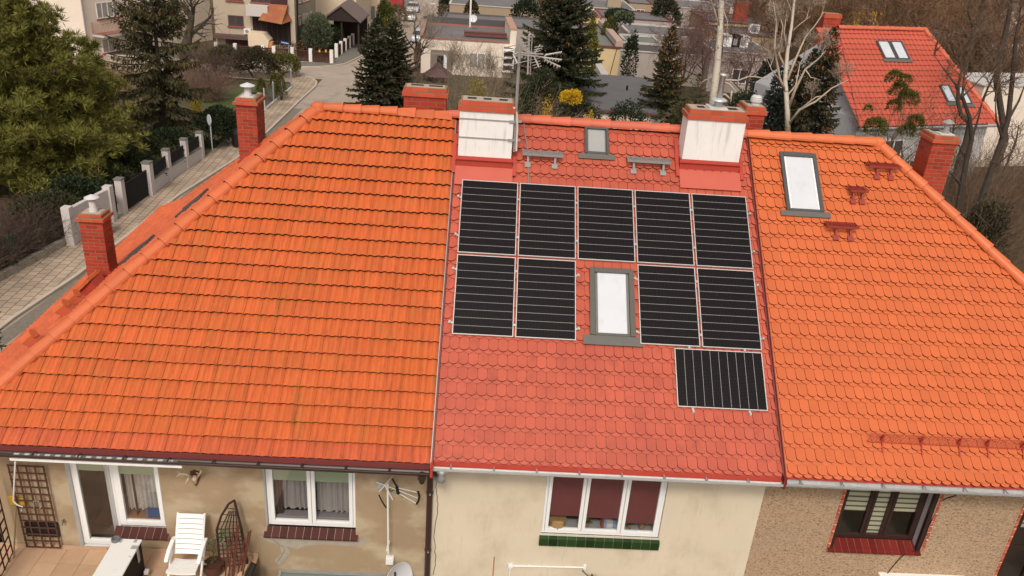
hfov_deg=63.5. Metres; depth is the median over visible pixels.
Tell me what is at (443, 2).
shrub
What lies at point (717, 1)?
flat roofed house
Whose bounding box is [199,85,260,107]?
lawn
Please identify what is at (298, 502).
window
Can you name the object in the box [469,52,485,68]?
window
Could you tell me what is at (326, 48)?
shrub
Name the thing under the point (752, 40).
flat roofed house
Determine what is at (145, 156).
evergreen hedge
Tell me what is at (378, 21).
shrub
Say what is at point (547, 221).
solar panel
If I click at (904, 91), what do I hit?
mistletoe tree
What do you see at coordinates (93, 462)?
awning
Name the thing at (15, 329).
gutter strip
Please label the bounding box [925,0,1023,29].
wood tree
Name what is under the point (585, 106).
shrub
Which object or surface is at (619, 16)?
shrub
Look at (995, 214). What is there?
shrub
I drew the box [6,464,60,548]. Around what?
wall trellis
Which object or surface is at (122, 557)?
storage chest
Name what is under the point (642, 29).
flat roofed house
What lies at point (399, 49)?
spruce tree
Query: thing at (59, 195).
evergreen hedge
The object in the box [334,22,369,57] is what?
picket fence
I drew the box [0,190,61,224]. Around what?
bare shrub
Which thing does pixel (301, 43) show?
shrub
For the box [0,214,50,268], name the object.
bare hedge
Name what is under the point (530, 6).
shrub
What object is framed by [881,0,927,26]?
wood tree
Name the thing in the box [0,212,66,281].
fence
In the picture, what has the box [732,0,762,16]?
wood tree
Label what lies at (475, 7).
shrub
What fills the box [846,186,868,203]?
roof step
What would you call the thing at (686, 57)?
bare tree
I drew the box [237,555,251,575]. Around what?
terrace kerb
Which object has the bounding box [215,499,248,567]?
plant obelisk
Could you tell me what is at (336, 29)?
shrub
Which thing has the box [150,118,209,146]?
shrub
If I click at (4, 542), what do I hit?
lattice screen
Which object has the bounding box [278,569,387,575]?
porch canopy
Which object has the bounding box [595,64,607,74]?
white shed
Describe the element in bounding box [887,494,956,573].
wall cable
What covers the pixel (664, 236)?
solar panel
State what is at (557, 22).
spruce tree
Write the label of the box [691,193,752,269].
solar panel
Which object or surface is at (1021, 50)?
wood tree
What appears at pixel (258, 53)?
shrub
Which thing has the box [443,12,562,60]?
flat roofed house
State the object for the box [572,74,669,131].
grey annex
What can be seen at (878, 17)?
wood tree
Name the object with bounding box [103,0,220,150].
spruce tree
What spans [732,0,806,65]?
wood tree
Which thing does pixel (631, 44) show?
shrub
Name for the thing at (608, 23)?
shrub
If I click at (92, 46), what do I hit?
pine sapling
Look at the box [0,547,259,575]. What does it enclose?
terrace floor
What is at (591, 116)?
forsythia
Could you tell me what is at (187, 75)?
bare shrub
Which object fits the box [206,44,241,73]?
shrub
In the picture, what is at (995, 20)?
wood tree
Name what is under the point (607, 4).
flat roofed house
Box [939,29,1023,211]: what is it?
bare tree
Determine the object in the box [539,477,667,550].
window
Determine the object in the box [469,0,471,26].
flagpole
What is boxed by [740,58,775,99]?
spruce tree
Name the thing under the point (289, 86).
wire fence
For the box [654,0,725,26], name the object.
flat roofed house
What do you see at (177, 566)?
garden chair
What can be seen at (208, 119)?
street sign
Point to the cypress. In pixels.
(317, 21)
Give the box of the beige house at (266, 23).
[213,0,311,55]
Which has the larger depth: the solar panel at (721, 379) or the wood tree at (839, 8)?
the wood tree at (839, 8)
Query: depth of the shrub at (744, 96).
53.58 m
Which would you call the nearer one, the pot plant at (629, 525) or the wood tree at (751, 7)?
the pot plant at (629, 525)
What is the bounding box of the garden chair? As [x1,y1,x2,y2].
[164,512,207,575]
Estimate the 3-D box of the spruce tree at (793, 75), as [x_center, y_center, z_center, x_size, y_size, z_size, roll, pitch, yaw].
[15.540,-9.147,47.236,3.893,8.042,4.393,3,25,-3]
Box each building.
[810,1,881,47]
[913,21,1023,72]
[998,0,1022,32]
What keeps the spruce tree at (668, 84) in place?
on the ground at (270, 98)
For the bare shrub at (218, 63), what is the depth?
63.56 m
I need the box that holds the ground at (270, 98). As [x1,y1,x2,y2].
[0,0,1023,448]
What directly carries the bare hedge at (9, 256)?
on the ground at (270, 98)
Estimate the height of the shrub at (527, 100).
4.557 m
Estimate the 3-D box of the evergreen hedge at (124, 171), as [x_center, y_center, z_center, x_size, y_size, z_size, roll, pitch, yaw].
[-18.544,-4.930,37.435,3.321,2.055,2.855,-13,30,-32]
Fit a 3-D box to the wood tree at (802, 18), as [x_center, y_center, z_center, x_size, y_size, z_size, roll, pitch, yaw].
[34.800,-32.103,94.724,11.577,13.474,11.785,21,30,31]
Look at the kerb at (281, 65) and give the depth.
74.64 m
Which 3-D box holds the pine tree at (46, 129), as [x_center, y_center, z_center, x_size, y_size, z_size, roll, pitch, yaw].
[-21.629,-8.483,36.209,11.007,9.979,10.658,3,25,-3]
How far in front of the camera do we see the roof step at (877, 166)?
17.46 m
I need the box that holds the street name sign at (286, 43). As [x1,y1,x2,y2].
[281,41,289,50]
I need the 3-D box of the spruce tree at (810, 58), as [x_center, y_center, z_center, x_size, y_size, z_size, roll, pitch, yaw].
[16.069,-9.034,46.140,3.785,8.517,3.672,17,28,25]
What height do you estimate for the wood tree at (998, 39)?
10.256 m
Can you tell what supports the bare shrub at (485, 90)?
on the ground at (270, 98)
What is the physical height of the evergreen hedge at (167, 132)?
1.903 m
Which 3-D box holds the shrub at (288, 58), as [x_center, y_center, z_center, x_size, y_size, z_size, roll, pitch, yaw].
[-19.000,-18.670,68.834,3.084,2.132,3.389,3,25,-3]
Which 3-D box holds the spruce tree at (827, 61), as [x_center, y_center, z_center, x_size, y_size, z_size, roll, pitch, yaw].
[16.568,-9.230,45.239,4.729,9.857,4.665,3,25,-3]
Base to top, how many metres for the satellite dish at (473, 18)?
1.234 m
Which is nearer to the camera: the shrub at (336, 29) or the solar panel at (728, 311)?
the solar panel at (728, 311)
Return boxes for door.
[69,463,141,543]
[226,39,247,48]
[371,6,374,19]
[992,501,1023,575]
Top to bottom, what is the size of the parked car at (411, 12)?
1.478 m
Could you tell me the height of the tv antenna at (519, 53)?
2.336 m
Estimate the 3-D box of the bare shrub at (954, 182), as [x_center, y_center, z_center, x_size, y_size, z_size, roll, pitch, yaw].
[19.706,-4.431,39.332,8.793,4.871,9.352,3,25,-3]
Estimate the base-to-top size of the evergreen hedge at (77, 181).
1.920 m
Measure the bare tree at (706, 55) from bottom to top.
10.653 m
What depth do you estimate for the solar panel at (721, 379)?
15.26 m
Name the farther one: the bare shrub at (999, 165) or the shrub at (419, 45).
the shrub at (419, 45)
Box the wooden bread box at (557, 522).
[548,515,565,529]
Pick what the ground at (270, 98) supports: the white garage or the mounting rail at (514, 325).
the white garage
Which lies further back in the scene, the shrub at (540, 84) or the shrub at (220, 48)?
the shrub at (220, 48)
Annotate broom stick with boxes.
[13,506,16,558]
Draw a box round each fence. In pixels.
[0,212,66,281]
[113,131,204,213]
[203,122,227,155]
[214,42,333,62]
[263,68,292,109]
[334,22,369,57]
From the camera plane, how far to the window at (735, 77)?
76.75 m
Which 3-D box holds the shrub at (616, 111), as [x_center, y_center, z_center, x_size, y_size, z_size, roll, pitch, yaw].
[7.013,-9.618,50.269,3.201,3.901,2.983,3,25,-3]
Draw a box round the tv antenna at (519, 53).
[503,34,561,151]
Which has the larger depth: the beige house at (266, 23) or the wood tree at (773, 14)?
the wood tree at (773, 14)
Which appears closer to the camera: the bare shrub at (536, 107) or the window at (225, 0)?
the bare shrub at (536, 107)
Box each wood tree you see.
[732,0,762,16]
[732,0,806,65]
[747,0,808,33]
[755,0,831,59]
[763,0,833,39]
[779,0,869,51]
[795,0,874,38]
[840,0,924,26]
[841,0,984,65]
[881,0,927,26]
[889,0,931,26]
[902,0,959,23]
[903,7,1005,72]
[925,0,1012,27]
[925,0,1021,72]
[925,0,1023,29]
[940,6,1023,29]
[964,0,1023,38]
[971,11,1023,72]
[973,27,1023,72]
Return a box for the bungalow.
[420,16,516,77]
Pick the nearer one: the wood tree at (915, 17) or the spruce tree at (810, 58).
the spruce tree at (810, 58)
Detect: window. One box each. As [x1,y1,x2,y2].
[95,1,119,19]
[98,465,169,540]
[101,36,122,54]
[225,0,243,2]
[227,15,244,27]
[250,0,269,4]
[263,469,357,541]
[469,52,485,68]
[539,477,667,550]
[730,69,745,83]
[826,489,944,555]
[886,139,904,155]
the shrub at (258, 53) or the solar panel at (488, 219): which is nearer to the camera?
the solar panel at (488, 219)
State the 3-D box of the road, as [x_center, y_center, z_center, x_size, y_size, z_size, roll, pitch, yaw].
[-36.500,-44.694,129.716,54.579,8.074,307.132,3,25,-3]
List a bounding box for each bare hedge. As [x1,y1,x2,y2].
[0,185,82,257]
[0,199,72,259]
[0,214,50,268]
[0,241,32,280]
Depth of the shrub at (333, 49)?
82.55 m
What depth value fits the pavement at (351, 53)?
79.69 m
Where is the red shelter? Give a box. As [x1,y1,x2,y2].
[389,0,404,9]
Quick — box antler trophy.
[176,469,201,485]
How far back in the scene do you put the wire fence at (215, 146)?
46.08 m
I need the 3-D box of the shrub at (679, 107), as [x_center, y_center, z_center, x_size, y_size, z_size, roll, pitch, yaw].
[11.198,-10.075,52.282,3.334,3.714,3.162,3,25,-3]
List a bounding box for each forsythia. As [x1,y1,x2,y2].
[541,94,552,115]
[558,88,582,105]
[584,109,593,118]
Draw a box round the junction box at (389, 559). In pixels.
[386,555,393,564]
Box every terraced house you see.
[0,82,458,575]
[430,73,783,575]
[736,95,1023,575]
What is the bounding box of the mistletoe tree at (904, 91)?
[804,66,967,160]
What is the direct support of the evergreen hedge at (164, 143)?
on the ground at (270, 98)
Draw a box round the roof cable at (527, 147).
[523,123,528,182]
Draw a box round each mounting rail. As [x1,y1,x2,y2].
[448,320,579,329]
[454,233,754,252]
[457,195,750,214]
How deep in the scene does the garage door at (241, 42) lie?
78.49 m
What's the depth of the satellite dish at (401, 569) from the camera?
15.95 m
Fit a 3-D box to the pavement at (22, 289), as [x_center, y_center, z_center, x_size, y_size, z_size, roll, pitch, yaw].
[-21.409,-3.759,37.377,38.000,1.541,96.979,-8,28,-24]
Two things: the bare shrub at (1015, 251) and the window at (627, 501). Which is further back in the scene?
the bare shrub at (1015, 251)
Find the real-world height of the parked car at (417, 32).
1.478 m
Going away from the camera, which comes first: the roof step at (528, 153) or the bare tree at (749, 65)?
the roof step at (528, 153)
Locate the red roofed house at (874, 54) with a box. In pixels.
[753,12,998,173]
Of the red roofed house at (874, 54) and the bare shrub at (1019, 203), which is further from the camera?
the red roofed house at (874, 54)
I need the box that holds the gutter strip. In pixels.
[0,108,301,344]
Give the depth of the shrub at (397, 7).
105.64 m
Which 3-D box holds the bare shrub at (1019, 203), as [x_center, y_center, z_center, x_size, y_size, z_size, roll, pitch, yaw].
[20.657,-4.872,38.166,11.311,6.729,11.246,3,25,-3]
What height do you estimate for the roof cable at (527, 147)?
1.070 m
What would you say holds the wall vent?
attached to the terraced house at (253, 330)
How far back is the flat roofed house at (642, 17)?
103.20 m
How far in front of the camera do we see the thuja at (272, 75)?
59.37 m
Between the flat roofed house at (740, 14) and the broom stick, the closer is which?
the broom stick
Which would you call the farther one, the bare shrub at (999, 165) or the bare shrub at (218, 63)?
the bare shrub at (218, 63)
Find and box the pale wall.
[60,184,117,245]
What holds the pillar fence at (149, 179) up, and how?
on the ground at (270, 98)
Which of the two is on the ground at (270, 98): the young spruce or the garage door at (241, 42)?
the young spruce
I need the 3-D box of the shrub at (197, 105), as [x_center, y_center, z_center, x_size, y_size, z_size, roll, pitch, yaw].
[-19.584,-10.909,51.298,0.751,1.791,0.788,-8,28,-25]
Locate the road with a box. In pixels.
[0,0,438,352]
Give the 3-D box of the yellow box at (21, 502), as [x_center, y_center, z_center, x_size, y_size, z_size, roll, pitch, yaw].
[-9.053,3.951,15.287,0.140,0.130,0.035,3,25,-3]
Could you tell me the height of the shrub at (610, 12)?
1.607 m
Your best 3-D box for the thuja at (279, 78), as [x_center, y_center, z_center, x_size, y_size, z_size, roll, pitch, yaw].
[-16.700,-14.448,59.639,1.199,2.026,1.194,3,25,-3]
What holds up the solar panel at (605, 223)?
attached to the mounting rail at (458, 196)
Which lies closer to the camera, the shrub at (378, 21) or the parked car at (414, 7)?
the shrub at (378, 21)
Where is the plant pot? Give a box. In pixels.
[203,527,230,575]
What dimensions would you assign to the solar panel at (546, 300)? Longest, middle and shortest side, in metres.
1.662 x 1.134 x 0.035 m
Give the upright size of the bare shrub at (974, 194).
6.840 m
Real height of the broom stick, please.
1.256 m
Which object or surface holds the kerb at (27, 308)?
on the road
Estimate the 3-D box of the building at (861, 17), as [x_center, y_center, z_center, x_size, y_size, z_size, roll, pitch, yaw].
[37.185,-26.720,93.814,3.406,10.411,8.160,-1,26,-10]
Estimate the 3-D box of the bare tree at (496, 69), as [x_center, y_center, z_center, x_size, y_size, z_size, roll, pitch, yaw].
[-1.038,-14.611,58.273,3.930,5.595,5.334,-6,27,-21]
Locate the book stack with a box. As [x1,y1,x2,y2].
[600,518,617,528]
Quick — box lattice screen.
[0,499,12,575]
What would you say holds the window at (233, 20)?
in the beige house at (266, 23)
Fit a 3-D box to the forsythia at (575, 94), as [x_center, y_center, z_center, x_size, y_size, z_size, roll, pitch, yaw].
[3.165,-10.256,44.372,1.376,1.008,1.173,20,30,30]
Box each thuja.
[254,77,267,94]
[267,72,281,98]
[274,74,288,99]
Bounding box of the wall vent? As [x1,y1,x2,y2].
[24,521,60,537]
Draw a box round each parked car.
[402,9,416,20]
[407,1,419,11]
[412,28,420,42]
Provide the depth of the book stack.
15.94 m
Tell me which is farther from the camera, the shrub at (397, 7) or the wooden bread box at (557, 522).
the shrub at (397, 7)
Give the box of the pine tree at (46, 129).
[0,0,161,200]
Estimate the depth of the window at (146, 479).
15.65 m
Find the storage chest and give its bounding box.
[92,539,144,575]
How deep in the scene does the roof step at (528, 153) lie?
17.03 m
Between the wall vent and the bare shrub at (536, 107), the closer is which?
the wall vent
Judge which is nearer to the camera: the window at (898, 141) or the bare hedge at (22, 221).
the bare hedge at (22, 221)
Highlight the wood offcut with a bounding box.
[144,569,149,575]
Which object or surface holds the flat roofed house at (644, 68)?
on the ground at (270, 98)
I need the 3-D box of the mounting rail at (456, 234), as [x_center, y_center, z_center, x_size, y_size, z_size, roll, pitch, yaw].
[1.857,-0.892,16.355,5.994,0.065,0.064,3,25,-3]
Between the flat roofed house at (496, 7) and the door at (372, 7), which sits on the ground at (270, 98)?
the flat roofed house at (496, 7)
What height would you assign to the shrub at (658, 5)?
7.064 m
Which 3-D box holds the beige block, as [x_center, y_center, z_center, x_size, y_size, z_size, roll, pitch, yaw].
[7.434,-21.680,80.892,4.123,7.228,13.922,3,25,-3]
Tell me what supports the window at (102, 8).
in the apartment house at (88, 17)
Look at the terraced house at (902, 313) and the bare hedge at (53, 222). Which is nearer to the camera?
the terraced house at (902, 313)
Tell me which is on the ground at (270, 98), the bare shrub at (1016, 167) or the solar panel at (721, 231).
the bare shrub at (1016, 167)
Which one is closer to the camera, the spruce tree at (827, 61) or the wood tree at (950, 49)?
the spruce tree at (827, 61)
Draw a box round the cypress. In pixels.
[299,11,333,53]
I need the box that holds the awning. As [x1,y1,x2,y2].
[9,453,182,510]
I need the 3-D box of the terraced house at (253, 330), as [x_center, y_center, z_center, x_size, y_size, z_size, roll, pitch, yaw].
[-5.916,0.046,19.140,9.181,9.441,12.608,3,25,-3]
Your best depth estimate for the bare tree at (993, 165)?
29.75 m
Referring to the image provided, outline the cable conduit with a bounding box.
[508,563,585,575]
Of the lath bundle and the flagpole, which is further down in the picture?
the lath bundle
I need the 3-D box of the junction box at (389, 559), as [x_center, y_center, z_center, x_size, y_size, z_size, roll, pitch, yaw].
[-2.365,5.265,15.998,0.150,0.165,0.100,3,25,-3]
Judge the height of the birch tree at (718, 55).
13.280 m
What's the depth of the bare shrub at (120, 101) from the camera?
51.06 m
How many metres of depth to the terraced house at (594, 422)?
15.59 m
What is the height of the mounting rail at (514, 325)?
0.065 m
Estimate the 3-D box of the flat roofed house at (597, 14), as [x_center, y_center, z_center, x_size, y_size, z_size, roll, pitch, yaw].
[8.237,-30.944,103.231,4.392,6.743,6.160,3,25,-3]
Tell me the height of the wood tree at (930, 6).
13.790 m
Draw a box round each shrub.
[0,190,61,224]
[104,52,152,101]
[110,82,168,123]
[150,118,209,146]
[160,32,257,84]
[171,68,201,85]
[172,55,243,101]
[190,43,231,62]
[190,100,200,114]
[190,104,236,144]
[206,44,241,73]
[228,45,278,77]
[266,50,301,75]
[274,39,309,53]
[297,43,333,55]
[315,24,343,43]
[323,40,334,50]
[371,17,384,36]
[375,0,394,28]
[375,58,532,113]
[391,3,408,25]
[399,54,570,123]
[413,41,420,67]
[436,0,449,16]
[463,0,479,13]
[468,75,487,96]
[494,72,595,124]
[509,0,541,17]
[518,87,536,113]
[521,65,562,123]
[549,93,603,125]
[582,10,600,72]
[599,15,618,34]
[604,7,635,22]
[606,98,650,130]
[612,9,632,25]
[620,28,638,76]
[650,0,682,24]
[664,97,692,132]
[726,89,765,106]
[856,97,1023,240]
[889,113,1023,241]
[897,140,1014,215]
[900,132,1023,271]
[943,135,1023,232]
[946,182,1023,272]
[960,192,1013,255]
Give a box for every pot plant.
[585,517,592,527]
[626,523,633,528]
[639,523,646,529]
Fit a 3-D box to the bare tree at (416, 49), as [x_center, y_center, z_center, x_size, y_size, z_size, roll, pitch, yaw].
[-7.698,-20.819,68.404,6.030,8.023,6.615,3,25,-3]
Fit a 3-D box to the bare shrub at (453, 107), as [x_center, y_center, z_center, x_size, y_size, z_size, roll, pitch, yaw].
[-2.524,-8.977,43.815,10.766,6.552,10.024,16,27,22]
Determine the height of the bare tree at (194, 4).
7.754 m
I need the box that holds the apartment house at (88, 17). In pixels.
[29,0,212,55]
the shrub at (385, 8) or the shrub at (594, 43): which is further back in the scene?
the shrub at (385, 8)
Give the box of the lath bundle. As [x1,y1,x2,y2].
[225,524,251,575]
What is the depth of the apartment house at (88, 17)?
71.37 m
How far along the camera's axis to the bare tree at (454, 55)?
58.63 m
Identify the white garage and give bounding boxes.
[965,72,1023,166]
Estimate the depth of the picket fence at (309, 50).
76.22 m
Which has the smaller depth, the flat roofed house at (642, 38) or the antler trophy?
the antler trophy
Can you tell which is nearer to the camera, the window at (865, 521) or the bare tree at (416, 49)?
the window at (865, 521)
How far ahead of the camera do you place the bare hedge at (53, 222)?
32.20 m
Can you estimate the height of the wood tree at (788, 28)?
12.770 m
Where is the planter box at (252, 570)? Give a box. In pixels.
[245,562,257,575]
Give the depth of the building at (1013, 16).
96.45 m
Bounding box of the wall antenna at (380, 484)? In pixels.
[376,477,420,553]
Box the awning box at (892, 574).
[877,572,958,575]
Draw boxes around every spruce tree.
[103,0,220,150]
[344,21,400,105]
[359,19,418,107]
[497,0,608,125]
[637,25,687,131]
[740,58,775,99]
[761,66,784,130]
[766,56,805,126]
[777,48,820,133]
[782,26,843,133]
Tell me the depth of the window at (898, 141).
50.64 m
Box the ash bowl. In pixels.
[111,535,120,542]
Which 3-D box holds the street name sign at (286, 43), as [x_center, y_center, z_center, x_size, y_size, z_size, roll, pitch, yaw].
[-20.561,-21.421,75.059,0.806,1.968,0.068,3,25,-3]
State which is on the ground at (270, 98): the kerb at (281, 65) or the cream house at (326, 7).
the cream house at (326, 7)
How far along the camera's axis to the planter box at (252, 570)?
15.35 m
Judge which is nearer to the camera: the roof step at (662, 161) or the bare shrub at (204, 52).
the roof step at (662, 161)
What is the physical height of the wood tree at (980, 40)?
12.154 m
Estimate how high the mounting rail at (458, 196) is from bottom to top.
0.065 m
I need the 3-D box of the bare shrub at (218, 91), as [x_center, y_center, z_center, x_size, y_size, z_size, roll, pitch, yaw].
[-21.606,-14.800,58.373,5.844,3.004,5.708,20,30,31]
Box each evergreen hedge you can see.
[2,187,80,231]
[36,172,116,206]
[64,158,138,196]
[103,144,167,181]
[129,133,184,168]
[134,126,194,157]
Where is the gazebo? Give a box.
[423,61,452,82]
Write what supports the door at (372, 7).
in the cream house at (326, 7)
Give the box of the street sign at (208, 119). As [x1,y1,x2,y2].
[207,114,212,151]
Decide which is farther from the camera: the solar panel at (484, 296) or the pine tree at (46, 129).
the pine tree at (46, 129)
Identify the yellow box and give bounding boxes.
[8,494,16,504]
[18,498,26,504]
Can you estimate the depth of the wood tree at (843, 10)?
83.84 m
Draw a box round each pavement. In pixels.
[0,58,315,323]
[111,0,413,65]
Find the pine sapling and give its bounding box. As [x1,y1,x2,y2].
[76,36,123,132]
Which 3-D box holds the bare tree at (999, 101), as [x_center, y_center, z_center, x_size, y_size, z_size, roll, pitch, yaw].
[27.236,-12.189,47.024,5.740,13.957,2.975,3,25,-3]
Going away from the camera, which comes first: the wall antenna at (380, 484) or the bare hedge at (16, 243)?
the wall antenna at (380, 484)
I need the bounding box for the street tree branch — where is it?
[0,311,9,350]
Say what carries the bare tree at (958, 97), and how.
on the ground at (270, 98)
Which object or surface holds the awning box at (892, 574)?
attached to the terraced house at (902, 313)
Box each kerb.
[0,60,316,330]
[105,0,415,67]
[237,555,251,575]
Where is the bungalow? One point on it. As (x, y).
(495, 33)
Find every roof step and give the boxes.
[522,149,563,168]
[626,156,670,175]
[824,221,859,240]
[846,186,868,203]
[865,162,901,179]
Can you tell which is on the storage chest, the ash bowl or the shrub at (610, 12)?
the ash bowl
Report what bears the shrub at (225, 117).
on the ground at (270, 98)
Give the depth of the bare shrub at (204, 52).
72.82 m
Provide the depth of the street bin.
47.02 m
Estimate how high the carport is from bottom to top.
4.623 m
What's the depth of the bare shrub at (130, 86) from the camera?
56.29 m
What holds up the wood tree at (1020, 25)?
on the ground at (270, 98)
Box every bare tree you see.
[166,0,223,59]
[389,0,453,82]
[413,34,491,108]
[429,39,503,107]
[472,45,525,97]
[645,7,729,96]
[648,0,766,95]
[710,14,796,93]
[848,83,978,162]
[929,15,1019,197]
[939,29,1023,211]
[942,0,999,72]
[966,0,1023,171]
[974,0,1023,210]
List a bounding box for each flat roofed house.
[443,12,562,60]
[449,0,544,17]
[565,10,600,22]
[582,0,634,10]
[594,8,672,31]
[617,23,699,44]
[617,41,704,86]
[618,33,659,43]
[624,0,653,11]
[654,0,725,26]
[689,1,773,34]
[695,33,773,92]
[703,24,773,50]
[715,0,734,13]
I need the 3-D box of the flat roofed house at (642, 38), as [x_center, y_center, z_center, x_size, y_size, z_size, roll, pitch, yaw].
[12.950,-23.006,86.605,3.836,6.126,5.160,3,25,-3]
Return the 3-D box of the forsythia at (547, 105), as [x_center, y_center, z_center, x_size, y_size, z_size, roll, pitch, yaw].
[1.852,-8.608,46.214,0.900,4.556,0.862,3,25,-3]
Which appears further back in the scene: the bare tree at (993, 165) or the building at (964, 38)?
the building at (964, 38)
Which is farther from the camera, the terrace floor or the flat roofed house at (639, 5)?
the flat roofed house at (639, 5)
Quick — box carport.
[325,0,368,49]
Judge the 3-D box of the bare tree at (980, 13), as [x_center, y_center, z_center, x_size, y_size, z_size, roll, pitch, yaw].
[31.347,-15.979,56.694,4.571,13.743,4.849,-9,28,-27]
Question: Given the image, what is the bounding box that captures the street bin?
[231,128,238,147]
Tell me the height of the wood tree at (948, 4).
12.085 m
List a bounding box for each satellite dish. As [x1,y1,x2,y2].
[387,562,412,575]
[470,15,476,25]
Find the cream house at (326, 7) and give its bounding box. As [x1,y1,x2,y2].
[315,0,387,41]
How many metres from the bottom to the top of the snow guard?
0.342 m
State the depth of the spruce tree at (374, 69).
52.92 m
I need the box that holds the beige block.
[571,20,622,74]
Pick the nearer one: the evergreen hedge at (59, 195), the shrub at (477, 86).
the evergreen hedge at (59, 195)
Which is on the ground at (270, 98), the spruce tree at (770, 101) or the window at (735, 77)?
the spruce tree at (770, 101)
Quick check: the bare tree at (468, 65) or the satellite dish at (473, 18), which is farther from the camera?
the satellite dish at (473, 18)
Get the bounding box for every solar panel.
[452,254,515,336]
[457,179,517,255]
[515,258,575,340]
[518,183,575,259]
[577,186,634,262]
[634,190,694,265]
[637,264,699,346]
[674,348,767,410]
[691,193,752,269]
[696,268,761,350]
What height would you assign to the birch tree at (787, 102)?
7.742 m
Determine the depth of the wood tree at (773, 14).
97.61 m
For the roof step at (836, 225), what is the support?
on the terraced house at (902, 313)
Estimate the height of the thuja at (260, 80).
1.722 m
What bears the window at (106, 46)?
in the apartment house at (88, 17)
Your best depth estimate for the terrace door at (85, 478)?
15.92 m
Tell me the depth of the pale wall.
32.71 m
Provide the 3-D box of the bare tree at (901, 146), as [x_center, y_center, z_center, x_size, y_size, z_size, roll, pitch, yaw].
[20.277,-6.735,41.715,6.358,7.273,5.723,-5,27,-19]
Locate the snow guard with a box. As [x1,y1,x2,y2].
[867,433,1023,459]
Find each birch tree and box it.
[647,0,777,103]
[757,0,858,131]
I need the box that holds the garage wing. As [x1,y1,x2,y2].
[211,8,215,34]
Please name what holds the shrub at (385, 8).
on the ground at (270, 98)
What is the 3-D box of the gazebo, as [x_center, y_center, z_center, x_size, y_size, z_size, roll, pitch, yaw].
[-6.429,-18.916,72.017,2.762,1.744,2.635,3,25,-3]
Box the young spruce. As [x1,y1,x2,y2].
[679,73,708,120]
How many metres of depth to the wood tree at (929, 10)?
84.80 m
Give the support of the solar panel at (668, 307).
attached to the mounting rail

